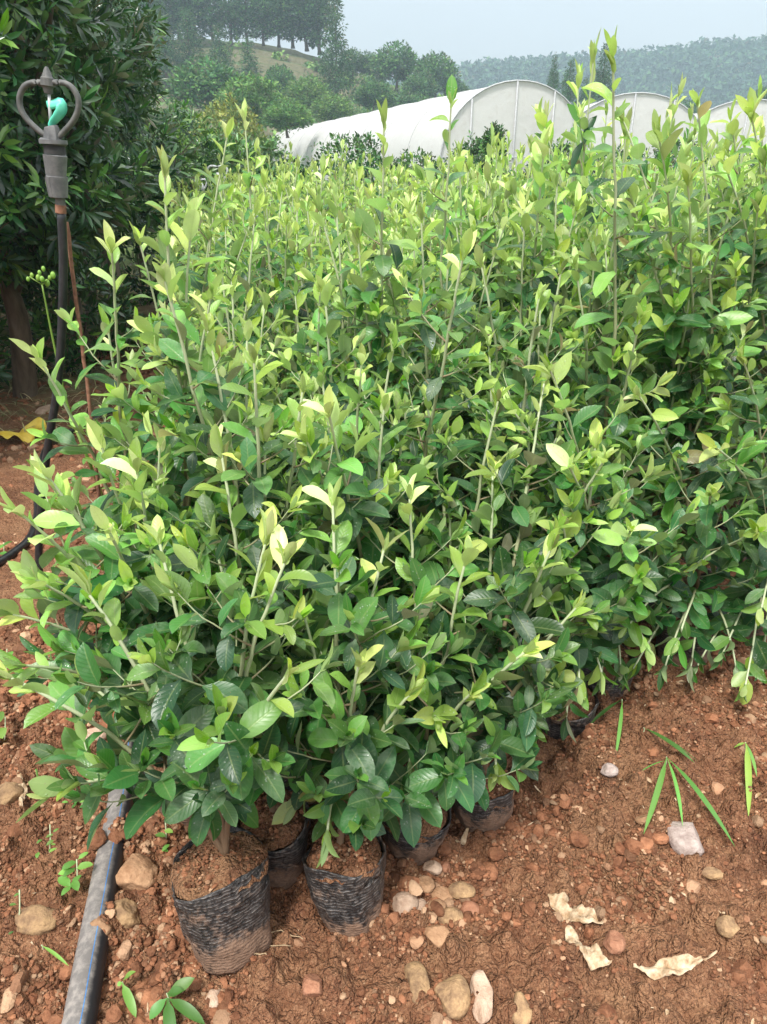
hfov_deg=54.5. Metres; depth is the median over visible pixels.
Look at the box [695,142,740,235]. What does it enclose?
sapling
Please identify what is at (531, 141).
sapling
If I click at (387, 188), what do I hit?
sapling
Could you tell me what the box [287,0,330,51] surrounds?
slender tree
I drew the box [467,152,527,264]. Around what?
sapling
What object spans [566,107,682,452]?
sapling
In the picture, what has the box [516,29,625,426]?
sapling
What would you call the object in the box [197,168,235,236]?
sapling
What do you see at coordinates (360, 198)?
sapling
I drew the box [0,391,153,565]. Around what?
supply pipe
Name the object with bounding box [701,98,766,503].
sapling
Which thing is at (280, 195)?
sapling
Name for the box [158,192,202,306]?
sapling
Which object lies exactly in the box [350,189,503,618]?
sapling
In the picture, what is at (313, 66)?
hillside scrub
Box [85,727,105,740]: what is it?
stone
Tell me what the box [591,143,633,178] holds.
nursery shrub
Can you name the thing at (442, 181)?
sapling
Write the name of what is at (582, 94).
conifer tree
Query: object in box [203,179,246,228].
sapling
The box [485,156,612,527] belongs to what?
sapling
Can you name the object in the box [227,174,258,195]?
sapling
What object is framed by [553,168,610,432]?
sapling
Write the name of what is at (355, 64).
broadleaf tree
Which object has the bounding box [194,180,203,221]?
sapling
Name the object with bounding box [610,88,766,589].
sapling
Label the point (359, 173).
sapling
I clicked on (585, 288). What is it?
sapling
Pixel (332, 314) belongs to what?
sapling
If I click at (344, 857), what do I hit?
sapling
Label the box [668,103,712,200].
sapling
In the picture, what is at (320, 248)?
sapling
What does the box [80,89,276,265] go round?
evergreen tree
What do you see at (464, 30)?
sky
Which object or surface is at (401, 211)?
sapling
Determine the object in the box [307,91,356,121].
broadleaf tree
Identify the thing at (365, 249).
sapling
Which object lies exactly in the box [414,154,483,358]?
sapling
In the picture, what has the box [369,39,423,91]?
broadleaf tree
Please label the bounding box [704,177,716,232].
sapling
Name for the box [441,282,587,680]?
sapling
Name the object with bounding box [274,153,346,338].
sapling
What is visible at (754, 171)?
sapling
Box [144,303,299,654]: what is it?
sapling
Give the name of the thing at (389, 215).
sapling
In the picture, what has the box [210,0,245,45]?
slender tree
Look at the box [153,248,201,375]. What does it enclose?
sapling
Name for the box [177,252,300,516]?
sapling
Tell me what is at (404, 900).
stone
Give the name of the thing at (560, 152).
sapling
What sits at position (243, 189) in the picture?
sapling
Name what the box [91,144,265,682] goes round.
sapling
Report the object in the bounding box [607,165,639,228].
sapling
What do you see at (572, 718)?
sapling
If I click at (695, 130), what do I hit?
sapling
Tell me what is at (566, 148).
nursery shrub
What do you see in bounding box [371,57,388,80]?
broadleaf tree
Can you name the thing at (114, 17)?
slim tree
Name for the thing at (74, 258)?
evergreen tree
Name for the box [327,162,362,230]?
sapling
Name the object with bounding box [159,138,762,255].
back rows
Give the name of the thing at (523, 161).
sapling
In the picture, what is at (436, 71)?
broadleaf tree
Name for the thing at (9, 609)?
sapling
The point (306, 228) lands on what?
sapling
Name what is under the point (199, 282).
sapling
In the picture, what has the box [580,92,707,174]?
greenhouse
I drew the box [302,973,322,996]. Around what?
stone
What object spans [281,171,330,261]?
sapling
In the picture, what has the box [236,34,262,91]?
conifer tree
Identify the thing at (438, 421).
sapling
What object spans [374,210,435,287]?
sapling
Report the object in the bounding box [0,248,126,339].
undergrowth bush
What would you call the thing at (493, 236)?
sapling
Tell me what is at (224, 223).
sapling
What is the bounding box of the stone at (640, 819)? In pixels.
[635,814,647,824]
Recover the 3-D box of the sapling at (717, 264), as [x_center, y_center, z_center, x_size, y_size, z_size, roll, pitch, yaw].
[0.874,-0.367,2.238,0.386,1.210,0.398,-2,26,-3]
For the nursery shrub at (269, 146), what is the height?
1.566 m
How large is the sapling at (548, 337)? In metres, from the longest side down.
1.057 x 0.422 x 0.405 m
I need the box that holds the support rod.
[67,222,100,497]
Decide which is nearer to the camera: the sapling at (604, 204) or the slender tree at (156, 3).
the sapling at (604, 204)
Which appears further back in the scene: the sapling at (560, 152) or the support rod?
the sapling at (560, 152)
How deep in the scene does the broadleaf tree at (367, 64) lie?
75.12 m
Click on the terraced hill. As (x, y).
(295, 61)
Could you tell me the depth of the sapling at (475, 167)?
4.31 m
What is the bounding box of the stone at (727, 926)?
[715,915,739,938]
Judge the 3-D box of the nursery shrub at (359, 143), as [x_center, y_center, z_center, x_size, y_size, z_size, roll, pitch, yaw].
[-0.622,-5.164,11.946,1.652,1.758,1.675,0,25,0]
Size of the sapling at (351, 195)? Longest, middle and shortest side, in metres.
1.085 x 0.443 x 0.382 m
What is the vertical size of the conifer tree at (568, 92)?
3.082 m
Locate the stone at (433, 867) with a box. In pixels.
[423,860,441,874]
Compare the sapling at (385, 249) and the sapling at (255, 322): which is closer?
the sapling at (255, 322)
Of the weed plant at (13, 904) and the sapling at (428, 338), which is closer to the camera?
the weed plant at (13, 904)
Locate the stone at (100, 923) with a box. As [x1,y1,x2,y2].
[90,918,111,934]
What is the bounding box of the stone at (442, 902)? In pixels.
[428,899,445,910]
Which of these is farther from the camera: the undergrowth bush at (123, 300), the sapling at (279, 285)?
the undergrowth bush at (123, 300)
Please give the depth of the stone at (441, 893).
1.40 m
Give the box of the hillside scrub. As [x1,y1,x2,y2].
[122,34,443,180]
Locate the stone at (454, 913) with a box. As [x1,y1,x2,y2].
[437,907,462,924]
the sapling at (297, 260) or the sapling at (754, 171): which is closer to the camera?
the sapling at (297, 260)
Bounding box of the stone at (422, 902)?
[417,898,426,909]
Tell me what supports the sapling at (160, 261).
on the ground at (506, 960)
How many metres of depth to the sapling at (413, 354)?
2.53 m
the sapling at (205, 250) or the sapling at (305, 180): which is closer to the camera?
the sapling at (205, 250)
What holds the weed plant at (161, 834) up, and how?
on the ground at (506, 960)
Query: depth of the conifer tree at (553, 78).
53.61 m
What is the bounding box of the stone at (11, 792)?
[0,782,23,804]
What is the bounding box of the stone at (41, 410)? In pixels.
[35,405,49,414]
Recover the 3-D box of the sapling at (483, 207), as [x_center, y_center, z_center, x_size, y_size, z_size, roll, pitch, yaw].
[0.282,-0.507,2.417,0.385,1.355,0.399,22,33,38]
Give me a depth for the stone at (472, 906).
1.38 m
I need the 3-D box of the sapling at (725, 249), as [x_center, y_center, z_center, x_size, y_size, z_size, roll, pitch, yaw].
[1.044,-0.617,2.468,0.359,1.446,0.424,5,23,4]
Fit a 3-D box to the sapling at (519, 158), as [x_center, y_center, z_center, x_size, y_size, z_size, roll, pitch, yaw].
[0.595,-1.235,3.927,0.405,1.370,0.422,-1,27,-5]
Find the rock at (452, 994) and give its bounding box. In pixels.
[434,974,470,1019]
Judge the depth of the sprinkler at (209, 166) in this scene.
5.99 m
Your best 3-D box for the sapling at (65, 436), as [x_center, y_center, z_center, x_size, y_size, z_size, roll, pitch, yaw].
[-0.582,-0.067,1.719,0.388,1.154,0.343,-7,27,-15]
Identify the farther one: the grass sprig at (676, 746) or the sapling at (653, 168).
the sapling at (653, 168)
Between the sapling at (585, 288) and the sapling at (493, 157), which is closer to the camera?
the sapling at (585, 288)
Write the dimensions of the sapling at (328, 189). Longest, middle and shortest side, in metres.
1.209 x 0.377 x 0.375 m
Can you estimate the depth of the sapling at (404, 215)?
2.90 m
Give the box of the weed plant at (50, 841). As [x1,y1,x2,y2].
[35,824,57,857]
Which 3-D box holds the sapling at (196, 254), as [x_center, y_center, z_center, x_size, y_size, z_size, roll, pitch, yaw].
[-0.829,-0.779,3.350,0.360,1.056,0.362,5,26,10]
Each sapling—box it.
[0,416,217,684]
[0,436,226,825]
[0,505,345,975]
[9,220,193,624]
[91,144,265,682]
[122,221,236,526]
[129,259,330,653]
[140,409,354,889]
[142,302,385,802]
[144,117,267,466]
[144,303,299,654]
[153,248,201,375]
[154,249,199,333]
[155,188,205,308]
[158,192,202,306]
[159,214,216,366]
[165,208,246,347]
[165,243,225,412]
[172,262,308,541]
[173,196,248,302]
[174,291,237,423]
[175,195,220,298]
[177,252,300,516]
[187,197,289,506]
[192,183,268,337]
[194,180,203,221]
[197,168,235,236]
[199,475,448,936]
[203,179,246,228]
[204,174,237,241]
[211,168,280,280]
[213,171,279,303]
[215,98,303,391]
[215,173,276,281]
[215,182,239,253]
[225,166,339,470]
[225,170,304,331]
[226,172,292,277]
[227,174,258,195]
[238,185,338,470]
[241,203,279,235]
[242,179,274,266]
[247,179,341,483]
[253,209,307,326]
[255,272,370,601]
[256,183,274,222]
[264,236,387,473]
[265,154,299,256]
[267,176,288,224]
[267,274,416,637]
[269,186,287,229]
[270,187,334,317]
[270,327,438,682]
[271,199,277,228]
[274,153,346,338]
[275,184,323,269]
[275,281,361,473]
[277,215,318,280]
[280,197,340,462]
[280,383,472,734]
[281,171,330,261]
[281,182,310,226]
[285,166,322,214]
[288,188,323,267]
[290,189,419,457]
[293,174,318,235]
[294,185,341,262]
[295,98,448,461]
[304,244,372,357]
[306,198,347,291]
[309,158,345,232]
[312,179,374,307]
[312,208,377,332]
[318,209,447,544]
[321,166,350,238]
[321,179,370,260]
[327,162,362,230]
[332,473,554,865]
[336,241,376,337]
[339,193,380,250]
[341,160,383,258]
[342,157,386,274]
[344,190,363,219]
[346,211,420,399]
[349,186,401,283]
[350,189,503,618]
[352,234,420,391]
[355,227,497,608]
[359,299,475,599]
[363,210,435,360]
[367,164,403,249]
[373,181,428,261]
[373,380,543,752]
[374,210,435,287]
[377,183,411,247]
[378,254,427,387]
[380,75,518,501]
[383,156,464,482]
[383,168,399,222]
[384,174,414,222]
[384,191,426,241]
[384,361,601,833]
[386,190,406,218]
[386,209,433,271]
[393,164,465,435]
[393,190,440,435]
[404,181,438,244]
[411,122,521,511]
[411,161,438,221]
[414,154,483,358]
[418,155,454,277]
[420,188,521,535]
[424,162,467,271]
[427,163,492,271]
[435,243,597,595]
[436,153,500,280]
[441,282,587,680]
[447,122,589,529]
[454,133,535,346]
[457,161,572,431]
[464,193,535,502]
[464,408,630,726]
[465,154,493,199]
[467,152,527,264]
[470,151,494,182]
[472,132,524,216]
[479,210,543,447]
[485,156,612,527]
[491,131,517,205]
[491,178,513,221]
[492,144,531,208]
[492,418,664,741]
[497,97,655,438]
[499,351,700,699]
[502,169,528,216]
[504,166,558,365]
[508,134,570,241]
[509,181,559,348]
[515,142,605,310]
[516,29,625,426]
[525,173,569,240]
[538,129,566,225]
[543,27,676,594]
[548,124,576,179]
[549,208,655,503]
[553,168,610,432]
[553,197,619,364]
[558,135,701,556]
[560,126,587,200]
[564,72,686,378]
[564,98,608,200]
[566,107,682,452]
[576,100,628,221]
[581,173,597,229]
[582,143,652,272]
[582,376,766,692]
[586,162,608,227]
[587,178,612,231]
[602,281,766,620]
[604,109,766,586]
[604,219,662,349]
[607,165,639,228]
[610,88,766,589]
[612,163,659,230]
[621,188,684,499]
[622,170,752,499]
[623,145,699,439]
[638,75,766,518]
[641,139,722,454]
[648,162,654,175]
[655,103,692,227]
[661,167,731,335]
[662,129,766,488]
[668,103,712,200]
[681,338,766,704]
[686,156,722,240]
[686,186,766,537]
[687,116,707,231]
[689,128,752,470]
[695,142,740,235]
[698,123,744,202]
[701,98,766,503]
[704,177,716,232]
[705,90,766,566]
[715,306,766,530]
[720,159,758,242]
[726,169,758,478]
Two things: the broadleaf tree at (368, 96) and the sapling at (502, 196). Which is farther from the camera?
the broadleaf tree at (368, 96)
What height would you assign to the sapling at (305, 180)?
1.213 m
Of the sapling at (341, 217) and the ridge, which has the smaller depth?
the sapling at (341, 217)
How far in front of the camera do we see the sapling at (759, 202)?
1.83 m
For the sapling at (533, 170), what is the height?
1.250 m
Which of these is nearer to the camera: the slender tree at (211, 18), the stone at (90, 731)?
the stone at (90, 731)
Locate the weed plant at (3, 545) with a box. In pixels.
[0,541,11,554]
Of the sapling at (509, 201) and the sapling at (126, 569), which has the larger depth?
the sapling at (509, 201)
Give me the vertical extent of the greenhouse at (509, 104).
6.190 m
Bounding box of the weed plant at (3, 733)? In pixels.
[0,711,6,739]
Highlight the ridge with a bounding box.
[581,58,764,101]
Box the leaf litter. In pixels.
[15,680,760,1023]
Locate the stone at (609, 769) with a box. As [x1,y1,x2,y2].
[600,763,618,776]
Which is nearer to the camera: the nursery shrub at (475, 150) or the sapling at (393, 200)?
the sapling at (393, 200)
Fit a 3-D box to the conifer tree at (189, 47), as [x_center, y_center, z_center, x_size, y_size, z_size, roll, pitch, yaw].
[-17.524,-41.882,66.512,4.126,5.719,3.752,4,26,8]
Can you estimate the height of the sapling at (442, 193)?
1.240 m
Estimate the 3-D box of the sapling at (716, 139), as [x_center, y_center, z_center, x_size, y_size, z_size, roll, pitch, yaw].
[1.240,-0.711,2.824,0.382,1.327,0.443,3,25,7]
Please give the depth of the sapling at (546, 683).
1.38 m
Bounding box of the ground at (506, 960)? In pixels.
[0,196,766,1023]
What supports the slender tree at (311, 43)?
on the terraced hill
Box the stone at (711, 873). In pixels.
[702,866,723,879]
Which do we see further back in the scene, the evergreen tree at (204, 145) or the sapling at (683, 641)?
the evergreen tree at (204, 145)
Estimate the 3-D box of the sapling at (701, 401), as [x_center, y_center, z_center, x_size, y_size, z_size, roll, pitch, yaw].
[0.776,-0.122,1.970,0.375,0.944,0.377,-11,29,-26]
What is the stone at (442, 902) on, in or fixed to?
on the ground at (506, 960)
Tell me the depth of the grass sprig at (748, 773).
1.60 m
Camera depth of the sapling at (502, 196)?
3.33 m
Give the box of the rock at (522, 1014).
[512,991,531,1023]
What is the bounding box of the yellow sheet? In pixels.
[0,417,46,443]
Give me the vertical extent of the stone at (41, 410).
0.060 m
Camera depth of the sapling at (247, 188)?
3.70 m
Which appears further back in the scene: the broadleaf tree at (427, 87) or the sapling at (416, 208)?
the broadleaf tree at (427, 87)
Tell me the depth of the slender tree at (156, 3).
76.21 m
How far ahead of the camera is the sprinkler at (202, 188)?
7.14 m
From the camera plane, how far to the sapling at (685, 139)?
3.44 m
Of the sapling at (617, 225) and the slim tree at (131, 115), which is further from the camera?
the slim tree at (131, 115)
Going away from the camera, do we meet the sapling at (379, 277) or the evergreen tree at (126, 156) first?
the sapling at (379, 277)
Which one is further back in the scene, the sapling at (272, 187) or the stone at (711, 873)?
the sapling at (272, 187)
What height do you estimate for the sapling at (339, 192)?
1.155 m
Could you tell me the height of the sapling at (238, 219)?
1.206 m
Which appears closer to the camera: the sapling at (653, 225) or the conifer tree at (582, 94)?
the sapling at (653, 225)
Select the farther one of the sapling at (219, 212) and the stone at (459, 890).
the sapling at (219, 212)
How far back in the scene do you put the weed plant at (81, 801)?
1.57 m
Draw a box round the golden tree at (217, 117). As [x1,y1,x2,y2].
[189,92,271,176]
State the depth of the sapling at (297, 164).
3.57 m
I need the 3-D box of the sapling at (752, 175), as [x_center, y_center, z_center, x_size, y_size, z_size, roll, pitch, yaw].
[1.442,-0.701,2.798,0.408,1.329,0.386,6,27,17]
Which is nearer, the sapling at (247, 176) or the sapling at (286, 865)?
the sapling at (286, 865)
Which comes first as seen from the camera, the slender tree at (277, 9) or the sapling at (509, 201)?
the sapling at (509, 201)
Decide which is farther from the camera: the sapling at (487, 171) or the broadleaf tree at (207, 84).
the broadleaf tree at (207, 84)
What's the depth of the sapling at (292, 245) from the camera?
2.16 m
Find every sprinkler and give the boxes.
[16,66,81,618]
[194,178,207,202]
[207,165,227,186]
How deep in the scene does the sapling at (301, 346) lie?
1.77 m
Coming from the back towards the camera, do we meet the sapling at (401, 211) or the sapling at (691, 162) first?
the sapling at (401, 211)
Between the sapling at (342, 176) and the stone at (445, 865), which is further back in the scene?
the sapling at (342, 176)
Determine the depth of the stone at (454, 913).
1.35 m
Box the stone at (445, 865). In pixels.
[441,861,450,872]
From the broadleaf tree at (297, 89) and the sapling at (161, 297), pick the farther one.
the broadleaf tree at (297, 89)
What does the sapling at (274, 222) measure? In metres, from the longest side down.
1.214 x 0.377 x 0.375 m
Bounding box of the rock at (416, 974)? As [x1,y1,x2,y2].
[404,961,429,1003]
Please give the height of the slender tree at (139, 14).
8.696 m
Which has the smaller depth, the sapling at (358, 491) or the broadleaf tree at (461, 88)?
the sapling at (358, 491)
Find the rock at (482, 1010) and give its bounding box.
[470,970,492,1023]
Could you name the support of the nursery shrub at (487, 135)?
on the ground at (506, 960)
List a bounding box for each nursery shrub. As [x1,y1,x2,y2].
[127,121,255,228]
[190,131,312,199]
[256,163,318,199]
[305,130,388,190]
[369,146,446,191]
[441,130,486,187]
[473,120,511,177]
[523,137,575,187]
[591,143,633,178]
[642,137,714,185]
[704,147,762,188]
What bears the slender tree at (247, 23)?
on the terraced hill
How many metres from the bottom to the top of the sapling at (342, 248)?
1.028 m
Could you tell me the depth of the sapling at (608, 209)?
2.61 m
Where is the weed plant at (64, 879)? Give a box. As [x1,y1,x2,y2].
[58,852,92,895]
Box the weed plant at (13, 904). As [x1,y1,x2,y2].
[9,890,20,933]
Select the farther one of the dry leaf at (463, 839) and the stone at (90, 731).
the stone at (90, 731)
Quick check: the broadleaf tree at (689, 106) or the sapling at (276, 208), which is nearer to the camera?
the sapling at (276, 208)
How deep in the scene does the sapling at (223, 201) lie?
4.10 m
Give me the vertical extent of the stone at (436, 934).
0.035 m
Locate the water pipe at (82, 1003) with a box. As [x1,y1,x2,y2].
[61,735,132,1023]
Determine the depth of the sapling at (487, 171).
2.20 m
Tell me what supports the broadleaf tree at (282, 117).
on the terraced hill
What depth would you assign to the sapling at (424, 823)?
1.29 m
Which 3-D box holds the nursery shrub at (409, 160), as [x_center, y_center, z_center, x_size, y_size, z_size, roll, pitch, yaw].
[0.427,-5.491,12.882,1.615,1.546,1.601,-10,27,-20]
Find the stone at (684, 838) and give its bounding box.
[667,821,704,856]
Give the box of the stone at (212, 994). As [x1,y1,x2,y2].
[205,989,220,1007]
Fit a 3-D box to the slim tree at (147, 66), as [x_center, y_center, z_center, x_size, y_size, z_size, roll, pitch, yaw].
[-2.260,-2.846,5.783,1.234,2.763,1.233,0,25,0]
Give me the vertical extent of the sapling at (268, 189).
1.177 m
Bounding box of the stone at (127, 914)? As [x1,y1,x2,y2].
[113,898,141,928]
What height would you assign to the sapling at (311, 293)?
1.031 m
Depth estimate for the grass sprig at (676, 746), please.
1.65 m
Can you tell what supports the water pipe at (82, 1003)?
on the ground at (506, 960)
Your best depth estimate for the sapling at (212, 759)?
1.08 m
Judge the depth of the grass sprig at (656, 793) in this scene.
1.53 m
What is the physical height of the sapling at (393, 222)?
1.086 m
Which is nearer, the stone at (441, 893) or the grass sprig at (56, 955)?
the grass sprig at (56, 955)
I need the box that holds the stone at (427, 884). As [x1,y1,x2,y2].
[419,875,434,892]
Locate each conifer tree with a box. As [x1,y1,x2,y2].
[149,1,185,81]
[171,4,207,73]
[204,21,238,76]
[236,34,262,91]
[315,0,357,102]
[546,54,560,91]
[559,58,579,104]
[578,76,591,106]
[587,43,611,103]
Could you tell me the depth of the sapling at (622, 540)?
1.56 m
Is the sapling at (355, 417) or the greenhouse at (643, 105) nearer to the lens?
the sapling at (355, 417)
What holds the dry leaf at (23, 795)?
on the ground at (506, 960)
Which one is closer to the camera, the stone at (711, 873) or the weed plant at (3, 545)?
the stone at (711, 873)
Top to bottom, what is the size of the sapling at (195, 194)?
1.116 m
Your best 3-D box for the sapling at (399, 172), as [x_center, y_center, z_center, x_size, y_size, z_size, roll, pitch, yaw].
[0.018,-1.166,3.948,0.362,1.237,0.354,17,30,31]
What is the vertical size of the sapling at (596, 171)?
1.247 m
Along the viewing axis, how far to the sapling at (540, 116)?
2.10 m
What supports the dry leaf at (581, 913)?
on the ground at (506, 960)
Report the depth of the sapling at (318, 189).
3.62 m
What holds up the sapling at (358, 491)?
on the ground at (506, 960)
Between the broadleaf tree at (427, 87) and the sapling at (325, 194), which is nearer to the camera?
the sapling at (325, 194)
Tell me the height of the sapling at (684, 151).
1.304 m
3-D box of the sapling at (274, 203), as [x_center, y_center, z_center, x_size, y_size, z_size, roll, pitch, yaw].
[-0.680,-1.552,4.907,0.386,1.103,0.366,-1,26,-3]
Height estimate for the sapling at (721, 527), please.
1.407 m
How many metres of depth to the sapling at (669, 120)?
2.29 m
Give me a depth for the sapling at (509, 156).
4.42 m
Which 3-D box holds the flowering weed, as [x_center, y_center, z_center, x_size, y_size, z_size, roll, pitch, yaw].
[-1.028,-0.359,2.555,0.103,0.998,0.736,-6,26,-12]
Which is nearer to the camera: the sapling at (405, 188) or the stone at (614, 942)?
the stone at (614, 942)
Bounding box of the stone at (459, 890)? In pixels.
[448,881,475,898]
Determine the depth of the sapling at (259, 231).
2.95 m
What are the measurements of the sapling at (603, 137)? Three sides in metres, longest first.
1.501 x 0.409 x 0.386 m
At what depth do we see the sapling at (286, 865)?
1.24 m
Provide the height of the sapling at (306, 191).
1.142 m
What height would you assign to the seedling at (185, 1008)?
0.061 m
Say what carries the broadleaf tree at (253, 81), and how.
on the terraced hill
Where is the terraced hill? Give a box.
[115,39,401,181]
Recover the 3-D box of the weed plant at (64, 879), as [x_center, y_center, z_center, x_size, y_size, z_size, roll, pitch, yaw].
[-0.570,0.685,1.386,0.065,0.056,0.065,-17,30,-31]
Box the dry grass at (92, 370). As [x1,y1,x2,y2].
[0,267,148,443]
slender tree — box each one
[125,0,153,34]
[142,0,185,36]
[161,0,203,43]
[169,0,210,45]
[193,0,225,44]
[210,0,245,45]
[224,0,268,44]
[244,0,280,45]
[261,0,294,47]
[270,0,308,48]
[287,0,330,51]
[294,0,344,54]
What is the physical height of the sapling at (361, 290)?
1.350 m
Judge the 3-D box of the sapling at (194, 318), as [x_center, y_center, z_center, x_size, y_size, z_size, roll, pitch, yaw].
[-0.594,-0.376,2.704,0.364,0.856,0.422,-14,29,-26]
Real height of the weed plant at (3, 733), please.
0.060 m
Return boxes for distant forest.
[386,33,766,108]
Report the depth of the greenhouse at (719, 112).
33.79 m
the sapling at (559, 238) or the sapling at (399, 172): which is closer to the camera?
the sapling at (559, 238)
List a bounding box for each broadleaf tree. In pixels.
[156,102,202,153]
[164,53,251,123]
[212,69,287,135]
[258,97,314,137]
[262,63,297,102]
[280,73,331,112]
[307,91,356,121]
[339,47,365,75]
[349,75,396,111]
[357,49,376,75]
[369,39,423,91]
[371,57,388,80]
[389,89,428,107]
[398,69,439,98]
[409,49,461,97]
[441,79,469,95]
[681,98,696,113]
[755,85,766,98]
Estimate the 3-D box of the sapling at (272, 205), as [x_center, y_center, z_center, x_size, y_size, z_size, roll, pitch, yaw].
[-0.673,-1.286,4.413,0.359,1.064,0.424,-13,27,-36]
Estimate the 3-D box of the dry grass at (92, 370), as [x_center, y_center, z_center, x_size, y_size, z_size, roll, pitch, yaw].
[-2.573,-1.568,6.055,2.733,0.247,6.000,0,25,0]
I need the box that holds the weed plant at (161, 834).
[155,823,172,851]
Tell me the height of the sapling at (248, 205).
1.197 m
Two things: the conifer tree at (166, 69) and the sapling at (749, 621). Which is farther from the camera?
the conifer tree at (166, 69)
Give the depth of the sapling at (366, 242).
2.90 m
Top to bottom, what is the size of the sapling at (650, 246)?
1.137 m
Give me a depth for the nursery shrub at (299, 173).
10.82 m
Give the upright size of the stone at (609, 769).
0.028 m
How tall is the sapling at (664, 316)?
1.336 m
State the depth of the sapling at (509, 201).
3.68 m
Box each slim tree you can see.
[2,0,135,350]
[4,0,168,330]
[5,0,161,305]
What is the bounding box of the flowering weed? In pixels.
[26,266,111,495]
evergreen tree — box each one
[0,0,100,314]
[0,0,158,397]
[5,0,201,313]
[69,1,163,247]
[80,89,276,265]
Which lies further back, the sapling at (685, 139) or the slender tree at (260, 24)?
the slender tree at (260, 24)
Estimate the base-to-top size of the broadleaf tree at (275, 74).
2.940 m
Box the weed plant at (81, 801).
[62,800,83,807]
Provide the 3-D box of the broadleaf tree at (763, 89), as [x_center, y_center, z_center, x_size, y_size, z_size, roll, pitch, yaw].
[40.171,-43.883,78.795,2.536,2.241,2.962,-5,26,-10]
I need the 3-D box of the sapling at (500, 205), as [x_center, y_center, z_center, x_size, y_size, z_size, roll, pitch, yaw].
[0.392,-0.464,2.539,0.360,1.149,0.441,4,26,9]
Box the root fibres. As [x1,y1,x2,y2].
[190,929,302,963]
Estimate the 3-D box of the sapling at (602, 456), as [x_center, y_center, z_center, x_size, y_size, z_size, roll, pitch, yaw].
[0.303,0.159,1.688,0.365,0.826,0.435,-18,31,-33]
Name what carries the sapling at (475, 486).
on the ground at (506, 960)
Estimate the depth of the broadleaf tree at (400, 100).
60.73 m
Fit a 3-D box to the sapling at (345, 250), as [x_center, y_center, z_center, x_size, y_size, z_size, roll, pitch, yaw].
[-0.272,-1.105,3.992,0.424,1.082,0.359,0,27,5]
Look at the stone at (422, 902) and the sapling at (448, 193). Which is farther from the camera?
the sapling at (448, 193)
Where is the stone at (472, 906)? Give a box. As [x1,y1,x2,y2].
[461,901,478,913]
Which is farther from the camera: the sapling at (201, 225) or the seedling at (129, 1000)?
the sapling at (201, 225)
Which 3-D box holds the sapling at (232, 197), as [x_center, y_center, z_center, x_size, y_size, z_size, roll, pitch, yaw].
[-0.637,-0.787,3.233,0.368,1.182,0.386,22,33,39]
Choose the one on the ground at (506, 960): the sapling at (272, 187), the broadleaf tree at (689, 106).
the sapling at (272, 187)
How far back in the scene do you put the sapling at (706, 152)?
3.88 m
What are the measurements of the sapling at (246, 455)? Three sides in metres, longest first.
1.017 x 0.422 x 0.405 m
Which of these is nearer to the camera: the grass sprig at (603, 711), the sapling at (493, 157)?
the grass sprig at (603, 711)
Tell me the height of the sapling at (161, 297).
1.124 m
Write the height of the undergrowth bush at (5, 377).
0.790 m
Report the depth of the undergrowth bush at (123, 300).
4.59 m
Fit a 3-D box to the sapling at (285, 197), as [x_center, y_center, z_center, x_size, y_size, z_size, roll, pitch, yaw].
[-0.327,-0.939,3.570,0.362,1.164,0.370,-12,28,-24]
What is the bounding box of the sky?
[89,0,766,80]
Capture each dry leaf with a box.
[17,770,27,806]
[455,828,468,844]
[547,892,603,923]
[565,925,611,970]
[633,950,717,979]
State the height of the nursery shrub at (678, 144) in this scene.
1.807 m
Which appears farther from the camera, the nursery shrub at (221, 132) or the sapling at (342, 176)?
the nursery shrub at (221, 132)
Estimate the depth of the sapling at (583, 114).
3.77 m
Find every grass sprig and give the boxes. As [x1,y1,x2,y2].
[41,945,67,964]
[591,699,622,750]
[643,727,696,761]
[643,756,733,844]
[734,742,756,815]
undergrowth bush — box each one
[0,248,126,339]
[0,259,145,377]
[0,312,13,388]
[94,210,170,305]
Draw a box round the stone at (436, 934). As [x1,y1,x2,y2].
[424,924,449,948]
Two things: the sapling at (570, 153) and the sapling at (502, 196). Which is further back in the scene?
the sapling at (570, 153)
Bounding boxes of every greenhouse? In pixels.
[271,80,587,186]
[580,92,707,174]
[694,99,766,187]
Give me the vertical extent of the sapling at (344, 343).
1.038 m
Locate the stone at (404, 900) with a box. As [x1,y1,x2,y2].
[392,891,418,915]
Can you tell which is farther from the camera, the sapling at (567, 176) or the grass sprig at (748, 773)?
the sapling at (567, 176)
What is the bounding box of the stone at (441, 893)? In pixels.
[431,886,453,900]
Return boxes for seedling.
[117,971,136,1016]
[149,977,204,1023]
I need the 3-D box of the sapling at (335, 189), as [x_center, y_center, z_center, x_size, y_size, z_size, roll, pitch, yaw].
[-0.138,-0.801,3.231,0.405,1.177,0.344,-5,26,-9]
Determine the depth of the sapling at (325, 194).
4.31 m
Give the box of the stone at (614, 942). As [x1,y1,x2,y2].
[603,930,625,954]
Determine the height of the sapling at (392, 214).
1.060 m
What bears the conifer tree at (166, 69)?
on the terraced hill
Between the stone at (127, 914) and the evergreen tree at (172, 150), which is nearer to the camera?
the stone at (127, 914)

